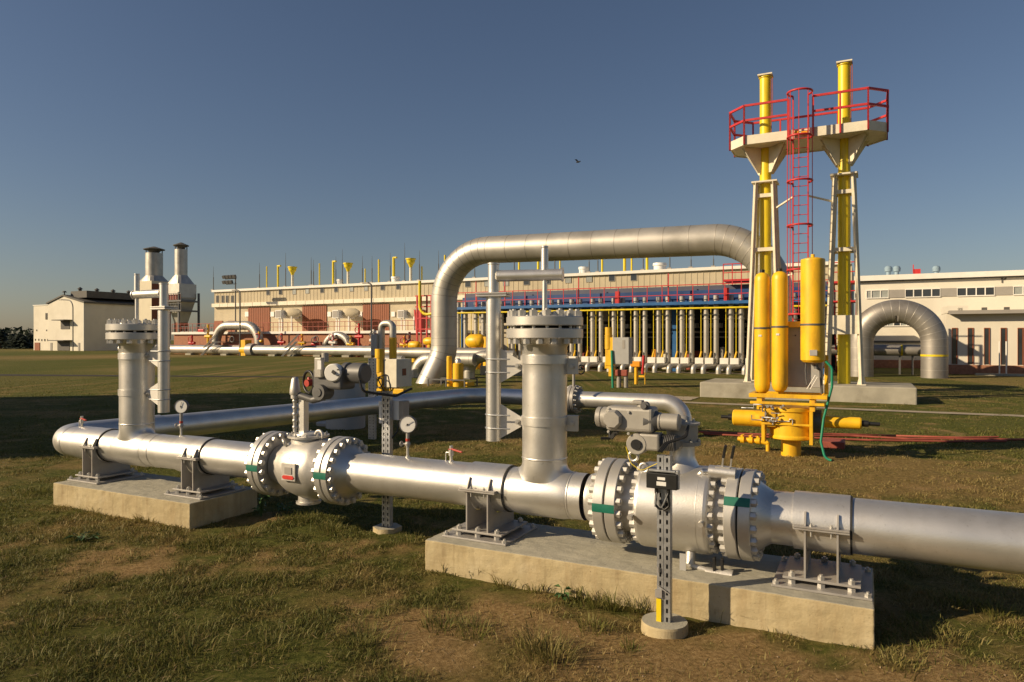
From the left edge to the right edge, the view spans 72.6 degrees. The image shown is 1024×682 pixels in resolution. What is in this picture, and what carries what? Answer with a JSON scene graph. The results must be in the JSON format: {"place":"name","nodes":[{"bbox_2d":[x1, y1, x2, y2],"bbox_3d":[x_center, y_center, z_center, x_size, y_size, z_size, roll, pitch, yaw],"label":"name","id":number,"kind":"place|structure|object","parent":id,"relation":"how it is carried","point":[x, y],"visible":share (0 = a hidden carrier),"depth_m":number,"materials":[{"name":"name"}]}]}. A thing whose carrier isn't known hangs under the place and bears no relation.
{"place":"outdoors","nodes":[
{"label":"outdoors","id":0,"kind":"place"},
{"bbox_2d":[33,287,134,350],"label":"gabled building","id":1,"kind":"structure","parent":0,"point":[95,310],"depth_m":125.16,"materials":[{"name":"beige paint"}]},
{"bbox_2d":[414,281,430,347],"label":"pipework tower","id":2,"kind":"structure","parent":0,"point":[421,319],"depth_m":62.37,"materials":[{"name":"metal"}]},
{"bbox_2d":[0,340,1023,681],"bbox_3d":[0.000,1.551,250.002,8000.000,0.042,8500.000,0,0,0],"label":"ground","id":3,"kind":"structure","parent":0,"point":[462,660],"depth_m":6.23,"materials":[{"name":"green plant"}]},
{"bbox_2d":[0,329,11,348],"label":"spruce tree","id":4,"kind":"object","parent":3,"relation":"on","point":[2,335],"visible":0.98,"depth_m":149.90,"materials":[{"name":"green plant"}]},
{"bbox_2d":[2,326,33,338],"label":"wood","id":5,"kind":"object","parent":3,"relation":"on","point":[8,331],"visible":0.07,"depth_m":272.59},
{"bbox_2d":[11,335,33,348],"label":"spruce tree","id":6,"kind":"object","parent":3,"relation":"on","point":[23,340],"visible":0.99,"depth_m":150.50,"materials":[{"name":"green plant"}]},
{"bbox_2d":[59,299,73,350],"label":"street lamp","id":7,"kind":"object","parent":3,"relation":"on","point":[72,323],"visible":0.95,"depth_m":118.56,"materials":[{"name":"metal"}]},
{"bbox_2d":[63,531,100,541],"bbox_3d":[-4.046,1.857,6.601,0.276,0.072,0.273,0,0,11],"label":"weed","id":8,"kind":"object","parent":3,"relation":"on","point":[83,536],"visible":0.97,"depth_m":6.62,"materials":[{"name":"green plant"}]},
{"bbox_2d":[0,374,308,376],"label":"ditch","id":9,"kind":"object","parent":3,"relation":"on","point":[118,375],"visible":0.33,"depth_m":37.13,"materials":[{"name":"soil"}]},
{"bbox_2d":[53,472,256,528],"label":"concrete block","id":10,"kind":"structure","parent":3,"relation":"on","point":[144,497],"depth_m":7.53,"materials":[{"name":"concrete"}]},
{"bbox_2d":[67,438,144,484],"bbox_3d":[-4.834,1.383,8.321,0.560,0.499,0.600,0,0,27],"label":"pipe support","id":11,"kind":"object","parent":10,"relation":"on","point":[96,470],"visible":0.77,"depth_m":8.18,"materials":[{"name":"paint"}]},
{"bbox_2d":[164,448,245,499],"bbox_3d":[-3.314,1.384,7.550,0.560,0.499,0.600,0,0,27],"label":"pipe support","id":12,"kind":"object","parent":10,"relation":"on","point":[196,484],"visible":0.77,"depth_m":7.40,"materials":[{"name":"paint"}]},
{"bbox_2d":[53,318,521,477],"bbox_3d":[-2.356,0.588,11.757,3.735,1.688,9.003,0,0,27],"label":"gas pipe","id":13,"kind":"object","parent":12,"relation":"on","point":[138,432],"visible":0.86,"depth_m":8.01,"materials":[{"name":"silver metal"}]},
{"bbox_2d":[130,273,177,412],"bbox_3d":[-4.191,0.011,7.971,0.906,1.578,0.170,0,0,27],"label":"davit","id":14,"kind":"object","parent":13,"relation":"attached to","point":[158,356],"visible":0.84,"depth_m":7.79,"materials":[{"name":"silver metal"}]},
{"bbox_2d":[174,400,189,436],"bbox_3d":[-3.664,0.858,7.739,0.150,0.414,0.074,0,0,2],"label":"pressure gauge","id":15,"kind":"object","parent":13,"relation":"on","point":[181,407],"visible":0.99,"depth_m":7.72,"materials":[{"name":"silver metal"}]},
{"bbox_2d":[139,246,170,344],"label":"exhaust unit","id":16,"kind":"object","parent":3,"relation":"on","point":[152,278],"visible":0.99,"depth_m":122.83,"materials":[{"name":"metal"}]},
{"bbox_2d":[168,242,199,331],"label":"exhaust unit","id":17,"kind":"object","parent":3,"relation":"on","point":[182,291],"visible":0.77,"depth_m":117.20,"materials":[{"name":"paint"}]},
{"bbox_2d":[232,289,240,355],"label":"street lamp","id":18,"kind":"object","parent":3,"relation":"on","point":[239,319],"visible":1,"depth_m":84.49,"materials":[{"name":"metal"}]},
{"bbox_2d":[212,321,263,354],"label":"arch pipe","id":19,"kind":"object","parent":3,"relation":"on","point":[223,327],"visible":0.84,"depth_m":87.71,"materials":[{"name":"metal"}]},
{"bbox_2d":[118,340,374,357],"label":"header pipe","id":20,"kind":"object","parent":3,"relation":"on","point":[248,348],"visible":0.75,"depth_m":82.37,"materials":[{"name":"silver paint"}]},
{"bbox_2d":[252,494,269,515],"bbox_3d":[-2.702,1.772,7.494,0.223,0.239,0.176,0,0,27],"label":"weed","id":21,"kind":"object","parent":3,"relation":"on","point":[261,502],"visible":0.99,"depth_m":7.50,"materials":[{"name":"green plant"}]},
{"bbox_2d":[172,320,480,355],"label":"platform","id":22,"kind":"structure","parent":3,"relation":"on","point":[269,337],"depth_m":85.40,"materials":[{"name":"metal"}]},
{"bbox_2d":[222,275,236,331],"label":"floodlight mast","id":23,"kind":"object","parent":22,"relation":"on","point":[227,282],"visible":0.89,"depth_m":92.53,"materials":[{"name":"metal"}]},
{"bbox_2d":[275,308,301,330],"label":"air intake","id":24,"kind":"object","parent":22,"relation":"on","point":[292,313],"visible":0.93,"depth_m":90.07,"materials":[{"name":"white metal"}]},
{"bbox_2d":[332,308,359,330],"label":"air intake","id":25,"kind":"object","parent":22,"relation":"on","point":[350,313],"visible":0.9,"depth_m":85.72,"materials":[{"name":"white metal"}]},
{"bbox_2d":[398,308,423,329],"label":"air intake","id":26,"kind":"object","parent":22,"relation":"on","point":[407,314],"visible":0.55,"depth_m":81.40,"materials":[{"name":"white metal"}]},
{"bbox_2d":[322,332,348,345],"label":"arch pipe","id":27,"kind":"object","parent":3,"relation":"on","point":[341,336],"visible":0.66,"depth_m":81.12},
{"bbox_2d":[326,383,364,429],"bbox_3d":[-3.618,1.273,15.171,0.920,1.212,0.920,0,0,27],"label":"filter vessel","id":28,"kind":"object","parent":3,"relation":"on","point":[351,423],"visible":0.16,"depth_m":14.81,"materials":[{"name":"metal"}]},
{"bbox_2d":[368,358,376,438],"bbox_3d":[-2.678,1.106,13.377,0.160,1.550,0.050,0,0,27],"label":"instrument post","id":29,"kind":"object","parent":3,"relation":"on","point":[372,426],"visible":0.73,"depth_m":13.36,"materials":[{"name":"metal"}]},
{"bbox_2d":[371,320,396,395],"bbox_3d":[-3.891,0.614,21.308,0.794,2.513,0.315,0,0,27],"label":"vent bend","id":30,"kind":"object","parent":3,"relation":"on","point":[378,341],"visible":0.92,"depth_m":21.25,"materials":[{"name":"yellow paint"}]},
{"bbox_2d":[372,374,408,533],"bbox_3d":[-1.227,1.136,6.944,0.295,1.609,0.300,0,0,27],"label":"instrument post","id":31,"kind":"object","parent":3,"relation":"on","point":[390,409],"visible":0.8,"depth_m":6.93,"materials":[{"name":"metal"}]},
{"bbox_2d":[375,349,411,394],"bbox_3d":[-3.260,1.046,19.439,0.894,1.654,0.890,0,0,27],"label":"valve actuator","id":32,"kind":"object","parent":3,"relation":"on","point":[398,372],"visible":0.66,"depth_m":19.23,"materials":[{"name":"beige paint"}]},
{"bbox_2d":[408,341,421,361],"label":"yellow vessel","id":33,"kind":"object","parent":3,"relation":"on","point":[414,344],"visible":0.69,"depth_m":60.06,"materials":[{"name":"paint"}]},
{"bbox_2d":[385,347,485,358],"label":"header pipe","id":34,"kind":"object","parent":3,"relation":"on","point":[409,352],"depth_m":37.73,"materials":[{"name":"metal"}]},
{"bbox_2d":[412,353,476,377],"bbox_3d":[-3.471,1.325,34.934,3.538,1.453,0.659,0,0,22],"label":"pipe elbow","id":35,"kind":"object","parent":3,"relation":"on","point":[468,359],"visible":0.44,"depth_m":34.93,"materials":[{"name":"metal"}]},
{"bbox_2d":[447,356,451,385],"bbox_3d":[-2.577,1.239,28.665,0.220,1.243,0.220,0,0,27],"label":"yellow cylinder","id":36,"kind":"object","parent":3,"relation":"on","point":[449,368],"visible":0.98,"depth_m":28.57,"materials":[{"name":"paint"}]},
{"bbox_2d":[427,377,477,386],"bbox_3d":[-2.453,1.705,28.827,1.797,0.309,1.050,0,0,27],"label":"steel frame","id":37,"kind":"object","parent":3,"relation":"on","point":[467,383],"visible":0.81,"depth_m":28.57,"materials":[{"name":"paint"}]},
{"bbox_2d":[453,358,463,386],"bbox_3d":[-2.194,1.280,28.471,0.440,1.160,0.440,0,0,27],"label":"yellow cylinder","id":38,"kind":"object","parent":3,"relation":"on","point":[458,369],"visible":1,"depth_m":28.30,"materials":[{"name":"paint"}]},
{"bbox_2d":[457,303,460,347],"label":"riser pipe","id":39,"kind":"object","parent":3,"relation":"on","point":[458,328],"visible":0.24,"depth_m":47.86,"materials":[{"name":"metal"}]},
{"bbox_2d":[452,302,467,367],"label":"riser pipe","id":40,"kind":"object","parent":3,"relation":"on","point":[465,325],"visible":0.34,"depth_m":47.61,"materials":[{"name":"metal"}]},
{"bbox_2d":[471,302,477,333],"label":"riser pipe","id":41,"kind":"object","parent":3,"relation":"on","point":[475,318],"visible":0.39,"depth_m":47.24,"materials":[{"name":"metal"}]},
{"bbox_2d":[465,334,485,368],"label":"yellow vessel","id":42,"kind":"object","parent":3,"relation":"on","point":[475,340],"visible":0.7,"depth_m":45.18,"materials":[{"name":"paint"}]},
{"bbox_2d":[478,302,485,336],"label":"riser pipe","id":43,"kind":"object","parent":3,"relation":"on","point":[483,322],"visible":0.34,"depth_m":46.98,"materials":[{"name":"metal"}]},
{"bbox_2d":[464,350,516,377],"bbox_3d":[-1.140,1.256,34.505,2.705,1.592,0.584,0,0,20],"label":"pipe elbow","id":44,"kind":"object","parent":3,"relation":"on","point":[469,371],"visible":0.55,"depth_m":34.54,"materials":[{"name":"metal"}]},
{"bbox_2d":[501,301,504,349],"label":"riser pipe","id":45,"kind":"object","parent":3,"relation":"on","point":[502,328],"visible":0.24,"depth_m":46.34,"materials":[{"name":"metal"}]},
{"bbox_2d":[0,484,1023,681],"bbox_3d":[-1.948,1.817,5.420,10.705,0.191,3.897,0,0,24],"label":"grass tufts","id":46,"kind":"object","parent":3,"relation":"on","point":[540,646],"visible":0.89,"depth_m":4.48,"materials":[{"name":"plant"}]},
{"bbox_2d":[0,503,1023,681],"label":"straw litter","id":47,"kind":"object","parent":3,"relation":"on","point":[469,633],"visible":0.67,"depth_m":4.34,"materials":[{"name":"plant"}]},
{"bbox_2d":[211,261,853,360],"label":"long building","id":48,"kind":"structure","parent":3,"relation":"on","point":[315,304],"depth_m":86.63,"materials":[{"name":"beige paint"}]},
{"bbox_2d":[248,307,269,331],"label":"brown door","id":49,"kind":"structure","parent":48,"relation":"in","point":[258,315],"depth_m":95.87,"materials":[{"name":"metal"}]},
{"bbox_2d":[302,305,326,330],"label":"brown door","id":50,"kind":"structure","parent":48,"relation":"in","point":[311,315],"depth_m":91.48,"materials":[{"name":"metal"}]},
{"bbox_2d":[343,262,352,283],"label":"funnel vent","id":51,"kind":"object","parent":48,"relation":"on","point":[348,266],"visible":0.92,"depth_m":91.42,"materials":[{"name":"metal"}]},
{"bbox_2d":[363,304,388,330],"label":"brown door","id":52,"kind":"structure","parent":48,"relation":"in","point":[380,312],"depth_m":87.03,"materials":[{"name":"metal"}]},
{"bbox_2d":[406,258,415,280],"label":"funnel vent","id":53,"kind":"object","parent":48,"relation":"on","point":[410,262],"visible":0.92,"depth_m":86.94,"materials":[{"name":"metal"}]},
{"bbox_2d":[554,584,572,599],"bbox_3d":[0.376,1.840,5.066,0.152,0.108,0.144,0,0,0],"label":"weed","id":54,"kind":"object","parent":3,"relation":"on","point":[561,593],"visible":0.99,"depth_m":5.07,"materials":[{"name":"green plant"}]},
{"bbox_2d":[567,299,573,357],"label":"riser pipe","id":55,"kind":"object","parent":3,"relation":"on","point":[571,346],"visible":0.12,"depth_m":44.09,"materials":[{"name":"metal"}]},
{"bbox_2d":[569,299,582,361],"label":"riser pipe","id":56,"kind":"object","parent":3,"relation":"on","point":[579,345],"visible":0.2,"depth_m":43.81,"materials":[{"name":"metal"}]},
{"bbox_2d":[579,299,595,370],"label":"riser pipe","id":57,"kind":"object","parent":3,"relation":"on","point":[585,359],"visible":0.66,"depth_m":43.44,"materials":[{"name":"metal"}]},
{"bbox_2d":[585,298,603,370],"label":"riser pipe","id":58,"kind":"object","parent":3,"relation":"on","point":[595,360],"visible":0.9,"depth_m":43.19,"materials":[{"name":"metal"}]},
{"bbox_2d":[416,224,791,383],"bbox_3d":[2.732,-0.842,27.780,15.762,7.304,1.735,0,0,27],"label":"loop pipe","id":59,"kind":"object","parent":3,"relation":"on","point":[460,263],"visible":0.71,"depth_m":27.88,"materials":[{"name":"metal"}]},
{"bbox_2d":[598,298,616,371],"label":"riser pipe","id":60,"kind":"object","parent":3,"relation":"on","point":[601,365],"visible":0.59,"depth_m":42.81,"materials":[{"name":"metal"}]},
{"bbox_2d":[606,298,625,371],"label":"riser pipe","id":61,"kind":"object","parent":3,"relation":"on","point":[622,322],"visible":0.52,"depth_m":42.57,"materials":[{"name":"metal"}]},
{"bbox_2d":[605,327,631,387],"bbox_3d":[4.192,0.655,27.859,1.097,2.415,0.600,0,0,27],"label":"cabinet","id":62,"kind":"object","parent":3,"relation":"on","point":[618,350],"visible":1,"depth_m":27.68,"materials":[{"name":"metal"}]},
{"bbox_2d":[567,385,691,420],"bbox_3d":[2.126,1.505,14.341,3.125,1.150,0.600,0,0,27],"label":"branch pipe","id":63,"kind":"object","parent":3,"relation":"on","point":[578,398],"visible":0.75,"depth_m":14.18,"materials":[{"name":"silver metal"}]},
{"bbox_2d":[620,297,638,369],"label":"riser pipe","id":64,"kind":"object","parent":3,"relation":"on","point":[635,333],"visible":0.7,"depth_m":42.19,"materials":[{"name":"metal"}]},
{"bbox_2d":[630,355,644,383],"bbox_3d":[5.417,1.235,29.978,0.622,1.246,0.240,0,0,27],"label":"indicator post","id":65,"kind":"object","parent":3,"relation":"on","point":[635,364],"visible":0.91,"depth_m":29.91,"materials":[{"name":"metal"}]},
{"bbox_2d":[629,297,647,371],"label":"riser pipe","id":66,"kind":"object","parent":3,"relation":"on","point":[644,333],"visible":0.67,"depth_m":41.93,"materials":[{"name":"metal"}]},
{"bbox_2d":[457,273,835,373],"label":"cooler bank","id":67,"kind":"structure","parent":3,"relation":"on","point":[698,293],"depth_m":43.92,"materials":[{"name":"blue paint"}]},
{"bbox_2d":[723,263,749,284],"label":"red platform","id":68,"kind":"structure","parent":67,"relation":"on","point":[732,280],"depth_m":40.00,"materials":[{"name":"paint"}]},
{"bbox_2d":[425,522,874,648],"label":"concrete block","id":69,"kind":"structure","parent":3,"relation":"on","point":[746,594],"depth_m":5.00,"materials":[{"name":"concrete"}]},
{"bbox_2d":[442,477,536,545],"bbox_3d":[-0.184,1.386,5.963,0.600,0.499,0.600,0,0,27],"label":"pipe support","id":70,"kind":"object","parent":69,"relation":"on","point":[490,525],"visible":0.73,"depth_m":5.81,"materials":[{"name":"paint"}]},
{"bbox_2d":[346,308,590,519],"bbox_3d":[-0.487,0.591,6.116,2.440,1.697,0.630,0,0,27],"label":"gas pipe","id":71,"kind":"object","parent":70,"relation":"on","point":[543,480],"visible":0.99,"depth_m":5.61,"materials":[{"name":"silver metal"}]},
{"bbox_2d":[244,353,411,504],"bbox_3d":[-1.840,0.855,6.846,1.586,1.480,0.730,0,0,27],"label":"ball valve","id":72,"kind":"object","parent":71,"relation":"attached to","point":[305,465],"visible":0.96,"depth_m":6.65,"materials":[{"name":"silver metal"}]},
{"bbox_2d":[399,416,416,457],"bbox_3d":[-0.948,0.874,6.362,0.158,0.386,0.074,0,0,6],"label":"pressure gauge","id":73,"kind":"object","parent":71,"relation":"on","point":[407,425],"visible":1,"depth_m":6.34,"materials":[{"name":"silver metal"}]},
{"bbox_2d":[445,446,462,461],"bbox_3d":[-0.505,0.995,6.119,0.194,0.145,0.047,0,0,36],"label":"bleed valve","id":74,"kind":"object","parent":71,"relation":"on","point":[451,449],"visible":1,"depth_m":6.12,"materials":[{"name":"silver metal"}]},
{"bbox_2d":[476,246,578,441],"bbox_3d":[0.129,0.026,5.766,0.845,1.612,0.160,0,0,14],"label":"davit","id":75,"kind":"object","parent":71,"relation":"attached to","point":[501,419],"visible":0.98,"depth_m":5.78,"materials":[{"name":"silver metal"}]},
{"bbox_2d":[771,511,871,600],"bbox_3d":[2.134,1.388,4.788,0.600,0.499,0.600,0,0,27],"label":"pipe support","id":76,"kind":"object","parent":69,"relation":"on","point":[823,575],"visible":0.79,"depth_m":4.65,"materials":[{"name":"paint"}]},
{"bbox_2d":[771,490,1023,574],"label":"gas pipe","id":77,"kind":"object","parent":76,"relation":"on","point":[988,540],"visible":0.91,"depth_m":4.44,"materials":[{"name":"silver metal"}]},
{"bbox_2d":[583,400,773,575],"bbox_3d":[1.224,1.071,5.204,1.366,1.268,0.725,0,0,27],"label":"ball valve","id":78,"kind":"object","parent":77,"relation":"attached to","point":[723,510],"visible":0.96,"depth_m":5.03,"materials":[{"name":"silver metal"}]},
{"bbox_2d":[644,297,661,372],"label":"riser pipe","id":79,"kind":"object","parent":3,"relation":"on","point":[651,361],"visible":0.75,"depth_m":41.55,"materials":[{"name":"metal"}]},
{"bbox_2d":[652,297,670,372],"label":"riser pipe","id":80,"kind":"object","parent":3,"relation":"on","point":[663,362],"visible":0.95,"depth_m":41.30,"materials":[{"name":"metal"}]},
{"bbox_2d":[641,454,687,638],"bbox_3d":[1.000,1.346,4.572,0.310,1.196,0.310,0,0,27],"label":"instrument post","id":81,"kind":"object","parent":3,"relation":"on","point":[663,621],"visible":0.98,"depth_m":4.54,"materials":[{"name":"metal"}]},
{"bbox_2d":[666,296,684,372],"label":"riser pipe","id":82,"kind":"object","parent":3,"relation":"on","point":[675,361],"visible":0.79,"depth_m":40.92,"materials":[{"name":"metal"}]},
{"bbox_2d":[676,296,694,372],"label":"riser pipe","id":83,"kind":"object","parent":3,"relation":"on","point":[685,362],"visible":0.96,"depth_m":40.66,"materials":[{"name":"metal"}]},
{"bbox_2d":[691,295,709,373],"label":"riser pipe","id":84,"kind":"object","parent":3,"relation":"on","point":[699,362],"visible":0.73,"depth_m":40.28,"materials":[{"name":"metal"}]},
{"bbox_2d":[701,295,719,373],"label":"riser pipe","id":85,"kind":"object","parent":3,"relation":"on","point":[711,363],"visible":0.98,"depth_m":40.03,"materials":[{"name":"metal"}]},
{"bbox_2d":[716,295,734,373],"bbox_3d":[11.996,-0.341,39.483,1.543,4.572,0.612,0,0,-44],"label":"riser pipe","id":86,"kind":"object","parent":3,"relation":"on","point":[724,362],"visible":0.88,"depth_m":39.65,"materials":[{"name":"metal"}]},
{"bbox_2d":[726,294,744,373],"bbox_3d":[12.495,-0.341,39.230,1.543,4.572,0.612,0,0,-44],"label":"riser pipe","id":87,"kind":"object","parent":3,"relation":"on","point":[736,362],"visible":0.98,"depth_m":39.40,"materials":[{"name":"metal"}]},
{"bbox_2d":[737,434,769,450],"bbox_3d":[4.165,1.746,12.024,0.540,0.275,0.150,0,0,27],"label":"ground manifold","id":88,"kind":"object","parent":3,"relation":"on","point":[750,439],"visible":0.95,"depth_m":11.98,"materials":[{"name":"yellow paint"}]},
{"bbox_2d":[721,254,879,460],"bbox_3d":[4.698,0.267,11.496,2.420,3.333,0.890,0,0,27],"label":"valve actuator","id":89,"kind":"object","parent":3,"relation":"on","point":[799,357],"visible":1,"depth_m":11.33,"materials":[{"name":"yellow paint"}]},
{"bbox_2d":[700,378,916,404],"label":"foundation slab","id":90,"kind":"structure","parent":3,"relation":"on","point":[887,392],"depth_m":21.48,"materials":[{"name":"concrete"}]},
{"bbox_2d":[822,438,844,448],"bbox_3d":[5.710,1.823,12.403,0.380,0.120,0.500,0,0,27],"label":"rusty plate","id":91,"kind":"object","parent":3,"relation":"on","point":[831,443],"visible":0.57,"depth_m":12.21,"materials":[{"name":"metal"}]},
{"bbox_2d":[827,261,855,372],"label":"stair tower","id":92,"kind":"structure","parent":3,"relation":"on","point":[834,301],"depth_m":38.14,"materials":[{"name":"metal"}]},
{"bbox_2d":[704,433,1006,441],"bbox_3d":[6.466,1.851,13.250,5.436,0.040,0.394,0,0,10],"label":"ground hose","id":93,"kind":"object","parent":3,"relation":"on","point":[855,439],"visible":0.71,"depth_m":12.97,"materials":[{"name":"rubber"}]},
{"bbox_2d":[699,431,1023,440],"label":"ground hose","id":94,"kind":"object","parent":3,"relation":"on","point":[903,438],"visible":0.69,"depth_m":13.30,"materials":[{"name":"rubber"}]},
{"bbox_2d":[831,345,920,374],"bbox_3d":[19.284,1.024,39.556,7.230,1.642,0.616,0,0,27],"label":"header pipe","id":95,"kind":"object","parent":3,"relation":"on","point":[912,351],"visible":0.45,"depth_m":38.37,"materials":[{"name":"metal"}]},
{"bbox_2d":[767,433,998,437],"bbox_3d":[7.164,1.851,13.671,4.456,0.040,0.299,0,0,7],"label":"ground hose","id":96,"kind":"object","parent":3,"relation":"on","point":[920,436],"visible":0.77,"depth_m":13.55,"materials":[{"name":"rubber"}]},
{"bbox_2d":[851,299,948,378],"bbox_3d":[19.722,0.011,35.745,4.521,4.279,1.224,0,0,27],"label":"arch pipe","id":97,"kind":"object","parent":3,"relation":"on","point":[925,323],"visible":0.85,"depth_m":35.08,"materials":[{"name":"metal"}]},
{"bbox_2d":[975,341,1023,375],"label":"twin poles","id":98,"kind":"object","parent":3,"relation":"on","point":[991,374],"visible":1,"depth_m":37.01,"materials":[{"name":"metal"}]},
{"bbox_2d":[0,0,1023,339],"label":"sky","id":99,"kind":"structure","parent":0,"point":[244,134],"materials":[{"name":"blue"}]},
{"bbox_2d":[729,59,888,384],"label":"stack tower","id":100,"kind":"structure","parent":0,"point":[843,142],"depth_m":22.25,"materials":[{"name":"metal"}]},
{"bbox_2d":[683,401,1023,416],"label":"path","id":101,"kind":"structure","parent":0,"point":[876,409],"depth_m":18.69,"materials":[{"name":"concrete"}]},
{"bbox_2d":[854,270,1023,373],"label":"office building","id":102,"kind":"structure","parent":0,"point":[980,314],"depth_m":44.61,"materials":[{"name":"white paint"}]},
{"bbox_2d":[952,328,957,363],"bbox_3d":[24.746,0.273,38.999,0.270,2.025,0.046,0,0,27],"label":"slot window","id":103,"kind":"structure","parent":102,"relation":"in","point":[954,330],"depth_m":39.01,"materials":[{"name":"brown glass"}]},
{"bbox_2d":[968,328,973,363],"bbox_3d":[25.414,0.277,38.659,0.270,2.019,0.046,0,0,27],"label":"slot window","id":104,"kind":"structure","parent":102,"relation":"in","point":[970,330],"depth_m":38.66,"materials":[{"name":"brown glass"}]},
{"bbox_2d":[984,328,989,363],"bbox_3d":[26.087,0.280,38.318,0.270,2.013,0.046,0,0,27],"label":"slot window","id":105,"kind":"structure","parent":102,"relation":"in","point":[986,330],"depth_m":38.32,"materials":[{"name":"brown glass"}]},
{"bbox_2d":[985,286,994,295],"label":"window","id":106,"kind":"structure","parent":102,"relation":"in","point":[989,291],"depth_m":44.90,"materials":[{"name":"white glass"}]},
{"bbox_2d":[1001,328,1006,364],"bbox_3d":[26.762,0.283,37.976,0.270,2.008,0.046,0,0,27],"label":"slot window","id":107,"kind":"structure","parent":102,"relation":"in","point":[1003,330],"depth_m":37.98,"materials":[{"name":"brown glass"}]},
{"bbox_2d":[1017,328,1023,364],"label":"slot window","id":108,"kind":"structure","parent":102,"relation":"in","point":[1020,331],"depth_m":37.64,"materials":[{"name":"brown glass"}]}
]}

